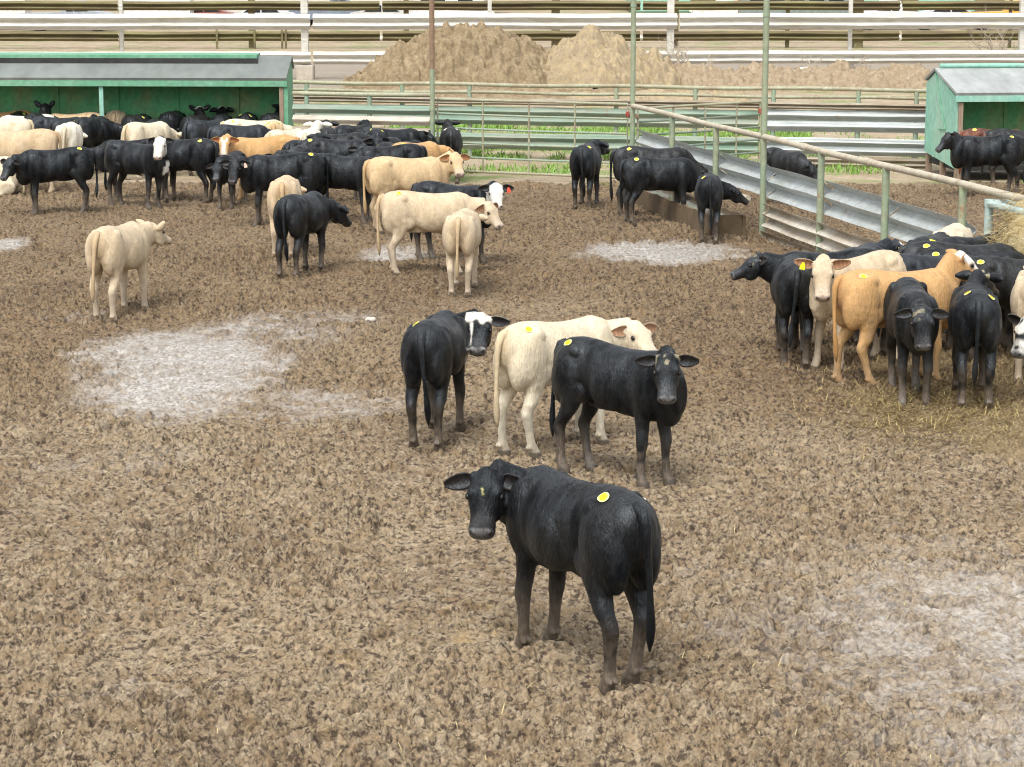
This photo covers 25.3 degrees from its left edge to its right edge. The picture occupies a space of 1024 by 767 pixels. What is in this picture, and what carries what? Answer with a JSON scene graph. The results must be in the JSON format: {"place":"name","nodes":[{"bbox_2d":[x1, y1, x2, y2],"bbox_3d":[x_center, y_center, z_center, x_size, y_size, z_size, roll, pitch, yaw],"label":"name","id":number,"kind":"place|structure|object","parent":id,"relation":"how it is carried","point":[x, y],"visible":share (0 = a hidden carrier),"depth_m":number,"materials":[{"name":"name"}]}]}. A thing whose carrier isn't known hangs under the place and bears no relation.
{"place":"outdoors","nodes":[
{"label":"outdoors","id":0,"kind":"place"},
{"bbox_2d":[20,0,114,30],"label":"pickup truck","id":1,"kind":"object","parent":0,"point":[80,12],"visible":0.03,"depth_m":134.15,"materials":[{"name":"paint"}]},
{"bbox_2d":[194,10,234,13],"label":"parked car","id":2,"kind":"object","parent":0,"point":[213,11],"visible":0.03,"depth_m":139.88,"materials":[{"name":"paint"}]},
{"bbox_2d":[234,10,295,13],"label":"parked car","id":3,"kind":"object","parent":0,"point":[267,12],"visible":0.06,"depth_m":137.90,"materials":[{"name":"paint"}]},
{"bbox_2d":[289,0,356,25],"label":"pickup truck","id":4,"kind":"object","parent":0,"point":[311,12],"visible":0.11,"depth_m":141.90,"materials":[{"name":"paint"}]},
{"bbox_2d":[350,4,417,13],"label":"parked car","id":5,"kind":"object","parent":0,"point":[380,11],"visible":0.09,"depth_m":139.88,"materials":[{"name":"paint"}]},
{"bbox_2d":[413,0,493,13],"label":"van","id":6,"kind":"object","parent":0,"point":[435,11],"visible":0.15,"depth_m":146.11,"materials":[{"name":"paint"}]},
{"bbox_2d":[0,0,1023,766],"bbox_3d":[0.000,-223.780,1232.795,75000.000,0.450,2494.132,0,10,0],"label":"ground","id":7,"kind":"structure","parent":0,"point":[174,550],"depth_m":16.87,"materials":[{"name":"soil"}]},
{"bbox_2d":[0,156,24,194],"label":"cow","id":8,"kind":"object","parent":7,"relation":"on","point":[11,185],"visible":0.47,"depth_m":39.39},
{"bbox_2d":[0,0,30,13],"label":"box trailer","id":9,"kind":"object","parent":7,"relation":"on","point":[13,11],"depth_m":135.99,"materials":[{"name":"paint"}]},
{"bbox_2d":[0,117,33,130],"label":"cow","id":10,"kind":"object","parent":7,"relation":"on","point":[16,124],"visible":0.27,"depth_m":43.61},
{"bbox_2d":[0,128,61,192],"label":"cow","id":11,"kind":"object","parent":7,"relation":"on","point":[15,142],"visible":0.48,"depth_m":39.86},
{"bbox_2d":[24,100,54,119],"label":"cow","id":12,"kind":"object","parent":7,"relation":"on","point":[45,108],"visible":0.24,"depth_m":45.20},
{"bbox_2d":[0,146,97,214],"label":"cow","id":13,"kind":"object","parent":7,"relation":"on","point":[33,168],"visible":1,"depth_m":36.62},
{"bbox_2d":[26,116,79,128],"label":"cow","id":14,"kind":"object","parent":7,"relation":"on","point":[39,122],"visible":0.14,"depth_m":44.04},
{"bbox_2d":[55,122,87,181],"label":"cow","id":15,"kind":"object","parent":7,"relation":"on","point":[72,134],"visible":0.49,"depth_m":41.73},
{"bbox_2d":[50,112,105,165],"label":"cow","id":16,"kind":"object","parent":7,"relation":"on","point":[87,114],"visible":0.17,"depth_m":45.25},
{"bbox_2d":[49,118,123,146],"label":"cow","id":17,"kind":"object","parent":7,"relation":"on","point":[112,131],"visible":0.27,"depth_m":43.96},
{"bbox_2d":[74,116,120,169],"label":"cow","id":18,"kind":"object","parent":7,"relation":"on","point":[92,129],"visible":0.52,"depth_m":43.52},
{"bbox_2d":[106,110,126,123],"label":"cow","id":19,"kind":"object","parent":7,"relation":"on","point":[115,116],"visible":0.3,"depth_m":45.41},
{"bbox_2d":[85,219,171,323],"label":"cow","id":20,"kind":"object","parent":7,"relation":"on","point":[115,253],"visible":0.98,"depth_m":25.80},
{"bbox_2d":[121,114,139,124],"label":"cow","id":21,"kind":"object","parent":7,"relation":"on","point":[127,119],"visible":0.21,"depth_m":44.50},
{"bbox_2d":[91,138,170,200],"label":"cow","id":22,"kind":"object","parent":7,"relation":"on","point":[100,151],"visible":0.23,"depth_m":38.86},
{"bbox_2d":[104,136,173,209],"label":"cow","id":23,"kind":"object","parent":7,"relation":"on","point":[123,159],"visible":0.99,"depth_m":37.57},
{"bbox_2d":[0,52,293,146],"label":"cattle shed","id":24,"kind":"structure","parent":7,"relation":"on","point":[154,85],"depth_m":45.33,"materials":[{"name":"green paint"},{"name":"galvanised steel"},{"name":"wood"}]},
{"bbox_2d":[121,121,181,179],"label":"cow","id":25,"kind":"object","parent":7,"relation":"on","point":[135,131],"visible":0.41,"depth_m":42.60},
{"bbox_2d":[124,0,193,13],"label":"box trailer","id":26,"kind":"object","parent":7,"relation":"on","point":[151,11],"visible":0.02,"depth_m":137.90,"materials":[{"name":"paint"}]},
{"bbox_2d":[145,118,178,132],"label":"cow","id":27,"kind":"object","parent":7,"relation":"on","point":[170,123],"visible":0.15,"depth_m":44.18},
{"bbox_2d":[158,110,185,128],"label":"cow","id":28,"kind":"object","parent":7,"relation":"on","point":[176,116],"visible":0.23,"depth_m":45.06},
{"bbox_2d":[140,137,218,202],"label":"cow","id":29,"kind":"object","parent":7,"relation":"on","point":[198,155],"visible":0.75,"depth_m":38.33},
{"bbox_2d":[179,105,210,131],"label":"cow","id":30,"kind":"object","parent":7,"relation":"on","point":[199,112],"visible":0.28,"depth_m":45.05},
{"bbox_2d":[181,119,224,176],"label":"cow","id":31,"kind":"object","parent":7,"relation":"on","point":[192,129],"visible":0.28,"depth_m":43.02},
{"bbox_2d":[209,106,234,120],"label":"cow","id":32,"kind":"object","parent":7,"relation":"on","point":[221,112],"visible":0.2,"depth_m":45.53},
{"bbox_2d":[206,150,247,209],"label":"cow","id":33,"kind":"object","parent":7,"relation":"on","point":[220,175],"visible":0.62,"depth_m":37.56},
{"bbox_2d":[207,124,270,153],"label":"cow","id":34,"kind":"object","parent":7,"relation":"on","point":[249,131],"visible":0.3,"depth_m":42.24},
{"bbox_2d":[211,134,299,199],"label":"cow","id":35,"kind":"object","parent":7,"relation":"on","point":[247,147],"visible":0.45,"depth_m":38.77},
{"bbox_2d":[220,119,292,129],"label":"cow","id":36,"kind":"object","parent":7,"relation":"on","point":[240,122],"visible":0.21,"depth_m":43.33},
{"bbox_2d":[264,119,283,129],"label":"cow","id":37,"kind":"object","parent":7,"relation":"on","point":[272,125],"visible":0.28,"depth_m":43.02},
{"bbox_2d":[220,152,328,226],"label":"cow","id":38,"kind":"object","parent":7,"relation":"on","point":[257,174],"visible":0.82,"depth_m":35.04},
{"bbox_2d":[258,104,294,120],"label":"cow","id":39,"kind":"object","parent":7,"relation":"on","point":[275,115],"visible":0.25,"depth_m":44.65},
{"bbox_2d":[264,128,301,136],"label":"cow","id":40,"kind":"object","parent":7,"relation":"on","point":[293,132],"visible":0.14,"depth_m":40.95},
{"bbox_2d":[267,175,306,260],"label":"cow","id":41,"kind":"object","parent":7,"relation":"on","point":[282,186],"visible":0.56,"depth_m":31.11},
{"bbox_2d":[265,145,312,154],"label":"cow","id":42,"kind":"object","parent":7,"relation":"on","point":[299,148],"visible":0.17,"depth_m":36.76},
{"bbox_2d":[281,132,330,149],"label":"cow","id":43,"kind":"object","parent":7,"relation":"on","point":[289,145],"visible":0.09,"depth_m":38.52},
{"bbox_2d":[273,191,351,278],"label":"cow","id":44,"kind":"object","parent":7,"relation":"on","point":[299,218],"visible":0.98,"depth_m":29.28},
{"bbox_2d":[296,120,331,140],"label":"cow","id":45,"kind":"object","parent":7,"relation":"on","point":[316,126],"visible":0.29,"depth_m":41.47},
{"bbox_2d":[319,119,338,133],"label":"cow","id":46,"kind":"object","parent":7,"relation":"on","point":[327,130],"visible":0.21,"depth_m":41.49},
{"bbox_2d":[194,0,486,12],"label":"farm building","id":47,"kind":"structure","parent":7,"relation":"on","point":[237,11],"depth_m":177.81,"materials":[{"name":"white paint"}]},
{"bbox_2d":[297,135,388,200],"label":"cow","id":48,"kind":"object","parent":7,"relation":"on","point":[330,146],"visible":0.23,"depth_m":38.31},
{"bbox_2d":[305,153,384,224],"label":"cow","id":49,"kind":"object","parent":7,"relation":"on","point":[345,172],"visible":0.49,"depth_m":35.33},
{"bbox_2d":[324,132,370,139],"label":"cow","id":50,"kind":"object","parent":7,"relation":"on","point":[353,135],"visible":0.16,"depth_m":40.64},
{"bbox_2d":[335,119,371,133],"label":"cow","id":51,"kind":"object","parent":7,"relation":"on","point":[343,129],"visible":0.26,"depth_m":42.15},
{"bbox_2d":[292,91,429,131],"bbox_3d":[-2.851,-4.724,43.332,2.744,1.638,0.168,2,11,12],"label":"guardrail fence","id":52,"kind":"object","parent":7,"relation":"on","point":[369,109],"visible":0.52,"depth_m":43.21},
{"bbox_2d":[353,127,386,138],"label":"cow","id":53,"kind":"object","parent":7,"relation":"on","point":[375,132],"visible":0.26,"depth_m":41.10},
{"bbox_2d":[348,137,401,151],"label":"cow","id":54,"kind":"object","parent":7,"relation":"on","point":[391,140],"visible":0.09,"depth_m":38.27},
{"bbox_2d":[348,143,427,199],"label":"cow","id":55,"kind":"object","parent":7,"relation":"on","point":[409,150],"visible":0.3,"depth_m":37.57},
{"bbox_2d":[361,128,438,144],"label":"cow","id":56,"kind":"object","parent":7,"relation":"on","point":[408,134],"visible":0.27,"depth_m":41.48},
{"bbox_2d":[363,151,469,233],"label":"cow","id":57,"kind":"object","parent":7,"relation":"on","point":[384,174],"visible":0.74,"depth_m":34.29},
{"bbox_2d":[392,141,454,156],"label":"cow","id":58,"kind":"object","parent":7,"relation":"on","point":[434,149],"visible":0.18,"depth_m":38.48},
{"bbox_2d":[429,0,434,136],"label":"tall pole","id":59,"kind":"object","parent":7,"relation":"on","point":[432,62],"visible":0.85,"depth_m":42.62,"materials":[{"name":"metal"}]},
{"bbox_2d":[376,190,503,275],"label":"cow","id":60,"kind":"object","parent":7,"relation":"on","point":[402,212],"visible":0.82,"depth_m":29.56},
{"bbox_2d":[343,20,550,88],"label":"manure pile","id":61,"kind":"object","parent":7,"relation":"on","point":[481,51],"visible":0.66,"depth_m":70.90,"materials":[{"name":"soil"}]},
{"bbox_2d":[435,119,462,184],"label":"cow","id":62,"kind":"object","parent":7,"relation":"on","point":[450,135],"visible":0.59,"depth_m":41.56},
{"bbox_2d":[400,309,509,451],"bbox_3d":[-0.621,-0.048,19.412,0.677,1.114,1.314,6,12,28],"label":"cow","id":63,"kind":"object","parent":7,"relation":"on","point":[437,347],"visible":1,"depth_m":18.96},
{"bbox_2d":[409,180,513,264],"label":"cow","id":64,"kind":"object","parent":7,"relation":"on","point":[492,191],"visible":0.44,"depth_m":30.82},
{"bbox_2d":[442,208,487,297],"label":"cow","id":65,"kind":"object","parent":7,"relation":"on","point":[461,232],"visible":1,"depth_m":27.61},
{"bbox_2d":[349,85,637,103],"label":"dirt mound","id":66,"kind":"object","parent":7,"relation":"on","point":[568,90],"visible":0.3,"depth_m":66.63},
{"bbox_2d":[0,0,1019,48],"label":"brown fence","id":67,"kind":"object","parent":7,"relation":"on","point":[556,36],"visible":0.83,"depth_m":107.61,"materials":[{"name":"paint"}]},
{"bbox_2d":[0,0,1023,79],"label":"white fence","id":68,"kind":"object","parent":7,"relation":"on","point":[850,20],"visible":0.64,"depth_m":79.10,"materials":[{"name":"white paint"},{"name":"wood"}]},
{"bbox_2d":[4,213,1023,763],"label":"loose straw","id":69,"kind":"object","parent":7,"relation":"on","point":[468,575],"visible":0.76,"depth_m":13.87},
{"bbox_2d":[435,98,629,178],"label":"pipe gate","id":70,"kind":"structure","parent":7,"relation":"on","point":[528,116],"depth_m":42.28,"materials":[{"name":"metal"}]},
{"bbox_2d":[443,459,661,695],"bbox_3d":[0.276,1.101,13.027,0.750,1.179,1.414,-6,12,-30],"label":"cow","id":71,"kind":"object","parent":7,"relation":"on","point":[603,541],"visible":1,"depth_m":12.81},
{"bbox_2d":[492,315,657,458],"bbox_3d":[0.526,-0.009,19.136,1.676,1.140,0.609,-6,12,-29],"label":"cow","id":72,"kind":"object","parent":7,"relation":"on","point":[523,355],"visible":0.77,"depth_m":18.73},
{"bbox_2d":[569,139,609,209],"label":"cow","id":73,"kind":"object","parent":7,"relation":"on","point":[585,160],"visible":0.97,"depth_m":37.19},
{"bbox_2d":[293,80,925,167],"bbox_3d":[1.451,-5.291,46.413,14.026,1.632,0.192,3,11,13],"label":"pipe fence","id":74,"kind":"object","parent":7,"relation":"on","point":[857,117],"visible":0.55,"depth_m":45.81,"materials":[{"name":"metal"}]},
{"bbox_2d":[540,24,681,91],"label":"dirt mound","id":75,"kind":"object","parent":7,"relation":"on","point":[590,54],"visible":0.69,"depth_m":71.10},
{"bbox_2d":[549,336,699,488],"bbox_3d":[0.888,0.208,17.882,0.548,1.168,1.510,-8,13,-38],"label":"cow","id":76,"kind":"object","parent":7,"relation":"on","point":[643,388],"visible":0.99,"depth_m":17.73},
{"bbox_2d":[630,0,636,145],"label":"tall pole","id":77,"kind":"object","parent":7,"relation":"on","point":[633,69],"visible":0.8,"depth_m":40.68,"materials":[{"name":"metal"}]},
{"bbox_2d":[565,88,751,106],"bbox_3d":[4.174,-8.219,65.367,5.615,0.479,3.000,0,10,0],"label":"dirt mound","id":78,"kind":"object","parent":7,"relation":"on","point":[650,90],"visible":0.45,"depth_m":64.73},
{"bbox_2d":[610,146,707,217],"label":"cow","id":79,"kind":"object","parent":7,"relation":"on","point":[618,155],"visible":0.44,"depth_m":36.22},
{"bbox_2d":[619,156,702,226],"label":"cow","id":80,"kind":"object","parent":7,"relation":"on","point":[638,175],"visible":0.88,"depth_m":35.31},
{"bbox_2d":[658,34,718,66],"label":"bare shrub","id":81,"kind":"object","parent":7,"relation":"on","point":[685,56],"visible":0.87,"depth_m":77.25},
{"bbox_2d":[635,190,750,236],"bbox_3d":[2.743,-2.904,36.332,0.635,0.663,4.982,-2,11,-12],"label":"water trough","id":82,"kind":"object","parent":7,"relation":"on","point":[662,203],"visible":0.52,"depth_m":35.27,"materials":[{"name":"concrete"}]},
{"bbox_2d":[635,100,760,161],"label":"pipe gate","id":83,"kind":"structure","parent":7,"relation":"on","point":[705,117],"depth_m":42.53,"materials":[{"name":"metal"}]},
{"bbox_2d":[694,172,748,244],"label":"cow","id":84,"kind":"object","parent":7,"relation":"on","point":[712,191],"visible":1,"depth_m":32.86},
{"bbox_2d":[759,0,769,234],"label":"tall pole","id":85,"kind":"object","parent":7,"relation":"on","point":[764,104],"visible":0.8,"depth_m":33.43,"materials":[{"name":"metal"}]},
{"bbox_2d":[766,147,817,205],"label":"cow","id":86,"kind":"object","parent":7,"relation":"on","point":[798,162],"visible":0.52,"depth_m":37.54},
{"bbox_2d":[771,254,813,369],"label":"cow","id":87,"kind":"object","parent":7,"relation":"on","point":[790,282],"visible":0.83,"depth_m":22.65},
{"bbox_2d":[738,0,848,12],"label":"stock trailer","id":88,"kind":"object","parent":7,"relation":"on","point":[795,11],"visible":0.01,"depth_m":137.90,"materials":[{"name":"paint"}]},
{"bbox_2d":[675,59,929,91],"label":"dirt mound","id":89,"kind":"object","parent":7,"relation":"on","point":[839,73],"visible":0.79,"depth_m":72.39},
{"bbox_2d":[730,248,881,351],"bbox_3d":[3.142,-0.863,23.815,1.735,1.117,0.479,0,10,-1],"label":"cow","id":90,"kind":"object","parent":7,"relation":"on","point":[758,264],"visible":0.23,"depth_m":23.66},
{"bbox_2d":[631,104,1023,251],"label":"guardrail line","id":91,"kind":"object","parent":7,"relation":"on","point":[871,211],"visible":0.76,"depth_m":31.21,"materials":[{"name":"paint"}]},
{"bbox_2d":[794,249,906,371],"bbox_3d":[3.430,-0.746,22.900,0.531,1.221,1.570,9,14,42],"label":"cow","id":92,"kind":"object","parent":7,"relation":"on","point":[826,270],"visible":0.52,"depth_m":22.55},
{"bbox_2d":[841,237,903,345],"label":"cow","id":93,"kind":"object","parent":7,"relation":"on","point":[887,243],"visible":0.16,"depth_m":24.77},
{"bbox_2d":[775,330,1023,509],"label":"straw litter","id":94,"kind":"object","parent":7,"relation":"on","point":[940,404],"visible":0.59,"depth_m":20.57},
{"bbox_2d":[831,249,977,386],"bbox_3d":[3.829,-0.626,22.039,1.681,1.298,0.532,-4,11,-20],"label":"cow","id":95,"kind":"object","parent":7,"relation":"on","point":[858,295],"visible":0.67,"depth_m":21.74},
{"bbox_2d":[883,277,949,405],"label":"cow","id":96,"kind":"object","parent":7,"relation":"on","point":[914,314],"visible":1,"depth_m":20.88},
{"bbox_2d":[906,232,949,244],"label":"cow","id":97,"kind":"object","parent":7,"relation":"on","point":[937,236],"visible":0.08,"depth_m":24.82},
{"bbox_2d":[876,253,1003,355],"bbox_3d":[4.430,-0.821,23.595,1.638,1.114,0.500,-5,11,-24],"label":"cow","id":98,"kind":"object","parent":7,"relation":"on","point":[914,262],"visible":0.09,"depth_m":23.29},
{"bbox_2d":[933,223,972,236],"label":"cow","id":99,"kind":"object","parent":7,"relation":"on","point":[957,229],"visible":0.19,"depth_m":25.80},
{"bbox_2d":[897,241,1017,347],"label":"cow","id":100,"kind":"object","parent":7,"relation":"on","point":[918,247],"visible":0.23,"depth_m":23.82},
{"bbox_2d":[916,248,1023,351],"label":"cow","id":101,"kind":"object","parent":7,"relation":"on","point":[1013,254],"visible":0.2,"depth_m":23.74},
{"bbox_2d":[939,226,1007,337],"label":"cow","id":102,"kind":"object","parent":7,"relation":"on","point":[978,240],"visible":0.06,"depth_m":24.82},
{"bbox_2d":[924,63,1023,179],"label":"cattle shed","id":103,"kind":"structure","parent":7,"relation":"on","point":[962,96],"depth_m":43.13,"materials":[{"name":"galvanised sheet metal"},{"name":"green paint"},{"name":"bare wood"}]},
{"bbox_2d":[947,269,1003,409],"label":"cow","id":104,"kind":"object","parent":7,"relation":"on","point":[974,319],"visible":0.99,"depth_m":20.65},
{"bbox_2d":[935,131,1023,197],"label":"cow","id":105,"kind":"object","parent":7,"relation":"on","point":[967,153],"visible":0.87,"depth_m":39.42},
{"bbox_2d":[958,128,1023,183],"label":"cow","id":106,"kind":"object","parent":7,"relation":"on","point":[979,132],"visible":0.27,"depth_m":40.91},
{"bbox_2d":[959,255,1023,361],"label":"cow","id":107,"kind":"object","parent":7,"relation":"on","point":[1008,269],"visible":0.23,"depth_m":23.03},
{"bbox_2d":[965,6,1017,49],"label":"bare shrub","id":108,"kind":"object","parent":7,"relation":"on","point":[998,32],"visible":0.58,"depth_m":80.96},
{"bbox_2d":[981,128,1023,183],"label":"cow","id":109,"kind":"object","parent":7,"relation":"on","point":[994,132],"visible":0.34,"depth_m":40.84},
{"bbox_2d":[984,199,1023,234],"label":"hay feeder","id":110,"kind":"object","parent":7,"relation":"on","point":[988,211],"visible":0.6,"depth_m":25.31,"materials":[{"name":"paint"}]},
{"bbox_2d":[975,183,1023,253],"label":"hay bale","id":111,"kind":"object","parent":110,"relation":"in","point":[1012,234],"visible":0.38,"depth_m":24.44},
{"bbox_2d":[1008,314,1023,358],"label":"cow","id":112,"kind":"object","parent":7,"relation":"on","point":[1017,350],"visible":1,"depth_m":20.84},
{"bbox_2d":[1010,266,1023,383],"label":"cow","id":113,"kind":"object","parent":7,"relation":"on","point":[1017,300],"visible":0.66,"depth_m":21.84},
{"bbox_2d":[294,123,925,174],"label":"grass","id":114,"kind":"structure","parent":0,"point":[552,167],"depth_m":49.24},
{"bbox_2d":[689,0,737,12],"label":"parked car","id":115,"kind":"object","parent":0,"point":[713,11],"visible":0.16,"depth_m":152.93,"materials":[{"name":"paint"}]},
{"bbox_2d":[626,0,1004,12],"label":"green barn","id":116,"kind":"structure","parent":0,"point":[641,10],"depth_m":184.28,"materials":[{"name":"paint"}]},
{"bbox_2d":[864,0,941,29],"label":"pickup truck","id":117,"kind":"object","parent":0,"point":[888,11],"visible":0.11,"depth_m":136.00,"materials":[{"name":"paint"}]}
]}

